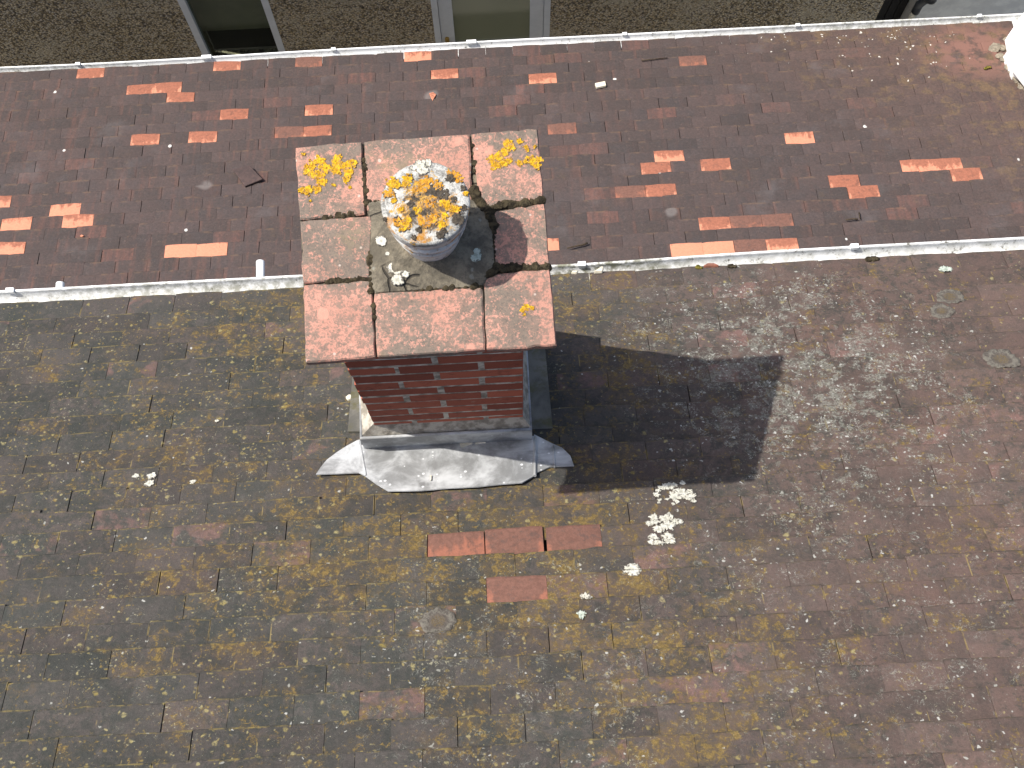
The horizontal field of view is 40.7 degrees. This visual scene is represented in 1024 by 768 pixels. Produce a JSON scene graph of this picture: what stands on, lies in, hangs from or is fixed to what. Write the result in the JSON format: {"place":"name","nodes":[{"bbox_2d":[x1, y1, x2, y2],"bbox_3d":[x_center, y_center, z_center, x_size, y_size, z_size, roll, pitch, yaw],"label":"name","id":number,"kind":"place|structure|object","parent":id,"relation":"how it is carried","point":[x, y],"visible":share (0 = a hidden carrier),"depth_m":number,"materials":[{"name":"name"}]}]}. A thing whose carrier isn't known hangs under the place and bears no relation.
{"place":"outdoors","nodes":[
{"label":"outdoors","id":0,"kind":"place"},
{"bbox_2d":[206,31,276,50],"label":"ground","id":1,"kind":"structure","parent":0,"point":[244,48],"depth_m":12.50,"materials":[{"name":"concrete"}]},
{"bbox_2d":[0,13,1023,289],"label":"extension","id":2,"kind":"object","parent":1,"relation":"on","point":[744,139],"visible":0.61,"depth_m":7.93,"materials":[{"name":"brown tile"}]},
{"bbox_2d":[233,166,262,186],"bbox_3d":[-1.487,-1.178,7.757,0.107,0.066,0.165,-34,78,-8],"label":"loose tile","id":3,"kind":"object","parent":2,"relation":"on","point":[247,176],"visible":1,"depth_m":7.75,"materials":[{"name":"brown tile"}]},
{"bbox_2d":[429,92,435,100],"bbox_3d":[-0.464,-1.705,8.187,0.037,0.041,0.070,-19,76,-5],"label":"tile fragment","id":4,"kind":"object","parent":2,"relation":"on","point":[432,95],"visible":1,"depth_m":8.19,"materials":[{"name":"tile"}]},
{"bbox_2d":[567,242,587,248],"bbox_3d":[0.347,-0.732,7.321,0.115,0.023,0.014,-18,76,-4],"label":"twig","id":5,"kind":"object","parent":2,"relation":"on","point":[583,244],"visible":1,"depth_m":7.32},
{"bbox_2d":[595,81,605,88],"bbox_3d":[0.528,-1.779,8.205,0.066,0.036,0.042,-14,76,-3],"label":"mortar chip","id":6,"kind":"object","parent":2,"relation":"on","point":[600,84],"visible":1,"depth_m":8.19,"materials":[{"name":"white concrete"}]},
{"bbox_2d":[988,13,1023,90],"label":"parapet","id":7,"kind":"structure","parent":1,"relation":"on","point":[1012,58],"depth_m":8.04,"materials":[{"name":"white paint"}]},
{"bbox_2d":[0,0,884,66],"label":"neighbouring house","id":8,"kind":"structure","parent":0,"point":[44,32],"depth_m":11.09,"materials":[{"name":"stone"}]},
{"bbox_2d":[177,0,285,55],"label":"window","id":9,"kind":"structure","parent":8,"relation":"in","point":[227,23],"depth_m":11.14,"materials":[{"name":"plastic"}]},
{"bbox_2d":[430,0,550,42],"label":"door","id":10,"kind":"structure","parent":8,"relation":"in","point":[453,20],"depth_m":11.12,"materials":[{"name":"plastic"}]},
{"bbox_2d":[0,129,1023,767],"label":"house","id":11,"kind":"structure","parent":0,"point":[832,575],"depth_m":3.90,"materials":[{"name":"tile"}]},
{"bbox_2d":[144,480,153,486],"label":"lichen","id":12,"kind":"object","parent":11,"relation":"on","point":[148,483],"visible":1,"depth_m":4.21},
{"bbox_2d":[146,472,156,478],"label":"lichen","id":13,"kind":"object","parent":11,"relation":"on","point":[151,475],"visible":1,"depth_m":4.24},
{"bbox_2d":[298,152,357,201],"bbox_3d":[-0.436,-0.493,3.272,0.145,0.005,0.128,-3,75,0],"label":"lichen","id":14,"kind":"object","parent":11,"relation":"on","point":[338,165],"visible":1,"depth_m":3.27},
{"bbox_2d":[375,235,386,245],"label":"lichen","id":15,"kind":"object","parent":11,"relation":"on","point":[381,240],"visible":1,"depth_m":3.22},
{"bbox_2d":[386,263,409,284],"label":"lichen","id":16,"kind":"object","parent":11,"relation":"on","point":[398,277],"visible":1,"depth_m":3.20},
{"bbox_2d":[410,158,431,174],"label":"lichen","id":17,"kind":"object","parent":11,"relation":"on","point":[419,166],"visible":1,"depth_m":3.04},
{"bbox_2d":[382,170,464,228],"bbox_3d":[-0.181,-0.402,3.022,0.186,0.006,0.121,-21,76,-5],"label":"lichen","id":18,"kind":"object","parent":11,"relation":"on","point":[424,185],"visible":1,"depth_m":3.03},
{"bbox_2d":[383,174,467,240],"bbox_3d":[-0.174,-0.375,3.016,0.190,0.006,0.127,-38,78,-9],"label":"lichen","id":19,"kind":"object","parent":11,"relation":"on","point":[457,218],"visible":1,"depth_m":3.02},
{"bbox_2d":[385,173,468,231],"bbox_3d":[-0.185,-0.401,3.022,0.184,0.007,0.138,-3,75,0],"label":"lichen","id":20,"kind":"object","parent":11,"relation":"on","point":[393,183],"visible":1,"depth_m":3.02},
{"bbox_2d":[419,607,456,632],"bbox_3d":[-0.200,0.637,3.723,0.103,0.058,0.077,-3,75,0],"label":"lichen","id":21,"kind":"object","parent":11,"relation":"on","point":[438,619],"visible":1,"depth_m":3.73},
{"bbox_2d":[460,443,472,447],"bbox_3d":[-0.142,0.182,4.274,0.038,0.019,0.023,-22,76,-5],"label":"mortar chip","id":22,"kind":"object","parent":11,"relation":"on","point":[464,444],"visible":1,"depth_m":4.27,"materials":[{"name":"grey concrete"}]},
{"bbox_2d":[470,248,481,262],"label":"lichen","id":23,"kind":"object","parent":11,"relation":"on","point":[475,257],"visible":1,"depth_m":3.21},
{"bbox_2d":[486,139,515,170],"bbox_3d":[-0.022,-0.541,3.282,0.054,0.004,0.092,41,79,10],"label":"lichen","id":24,"kind":"object","parent":11,"relation":"on","point":[509,146],"visible":1,"depth_m":3.28},
{"bbox_2d":[516,138,536,152],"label":"lichen","id":25,"kind":"object","parent":11,"relation":"on","point":[520,142],"visible":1,"depth_m":3.29},
{"bbox_2d":[519,304,534,316],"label":"lichen","id":26,"kind":"object","parent":11,"relation":"on","point":[527,307],"visible":1,"depth_m":3.18},
{"bbox_2d":[515,154,543,170],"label":"lichen","id":27,"kind":"object","parent":11,"relation":"on","point":[533,161],"visible":1,"depth_m":3.28},
{"bbox_2d":[576,610,586,619],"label":"lichen","id":28,"kind":"object","parent":11,"relation":"on","point":[580,613],"visible":1,"depth_m":3.73},
{"bbox_2d":[580,592,592,598],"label":"lichen","id":29,"kind":"object","parent":11,"relation":"on","point":[585,595],"visible":1,"depth_m":3.78},
{"bbox_2d":[594,266,603,273],"bbox_3d":[0.316,-0.415,5.018,0.036,0.026,0.028,-3,75,0],"label":"tile fragment","id":30,"kind":"object","parent":11,"relation":"on","point":[599,270],"visible":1,"depth_m":5.01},
{"bbox_2d":[623,563,641,575],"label":"lichen","id":31,"kind":"object","parent":11,"relation":"on","point":[635,569],"visible":1,"depth_m":3.84},
{"bbox_2d":[647,531,675,545],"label":"lichen","id":32,"kind":"object","parent":11,"relation":"on","point":[668,537],"visible":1,"depth_m":3.94},
{"bbox_2d":[645,512,683,533],"bbox_3d":[0.440,0.402,3.991,0.113,0.057,0.074,-3,75,0],"label":"lichen","id":33,"kind":"object","parent":11,"relation":"on","point":[667,520],"visible":1,"depth_m":3.98},
{"bbox_2d":[653,480,696,504],"bbox_3d":[0.482,0.322,4.083,0.129,0.064,0.086,-3,75,0],"label":"lichen","id":34,"kind":"object","parent":11,"relation":"on","point":[677,493],"visible":1,"depth_m":4.09},
{"bbox_2d":[704,263,718,267],"bbox_3d":[0.723,-0.432,5.017,0.054,0.018,0.017,-1,75,0],"label":"tile fragment","id":35,"kind":"object","parent":11,"relation":"on","point":[707,265],"visible":1,"depth_m":5.01,"materials":[{"name":"pink tile"}]},
{"bbox_2d":[727,264,736,267],"bbox_3d":[0.800,-0.429,5.014,0.034,0.018,0.021,-3,75,0],"label":"moss clump","id":36,"kind":"object","parent":11,"relation":"on","point":[731,266],"visible":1,"depth_m":5.01,"materials":[{"name":"plant"}]},
{"bbox_2d":[865,256,879,261],"bbox_3d":[1.310,-0.455,5.015,0.056,0.023,0.024,-3,75,0],"label":"moss clump","id":37,"kind":"object","parent":11,"relation":"on","point":[871,258],"visible":1,"depth_m":5.01,"materials":[{"name":"plant"}]},
{"bbox_2d":[930,303,955,318],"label":"lichen","id":38,"kind":"object","parent":11,"relation":"on","point":[940,310],"visible":1,"depth_m":4.75},
{"bbox_2d":[938,266,952,272],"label":"lichen","id":39,"kind":"object","parent":11,"relation":"on","point":[944,269],"visible":1,"depth_m":4.96},
{"bbox_2d":[936,289,965,302],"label":"lichen","id":40,"kind":"object","parent":11,"relation":"on","point":[950,296],"visible":1,"depth_m":4.82},
{"bbox_2d":[982,349,1020,367],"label":"lichen","id":41,"kind":"object","parent":11,"relation":"on","point":[1001,358],"visible":1,"depth_m":4.53},
{"bbox_2d":[900,0,1023,18],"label":"rendered house","id":42,"kind":"structure","parent":0,"point":[915,9],"depth_m":11.26,"materials":[{"name":"white paint"}]},
{"bbox_2d":[875,0,908,20],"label":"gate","id":43,"kind":"structure","parent":42,"relation":"attached to","point":[892,9],"depth_m":11.58,"materials":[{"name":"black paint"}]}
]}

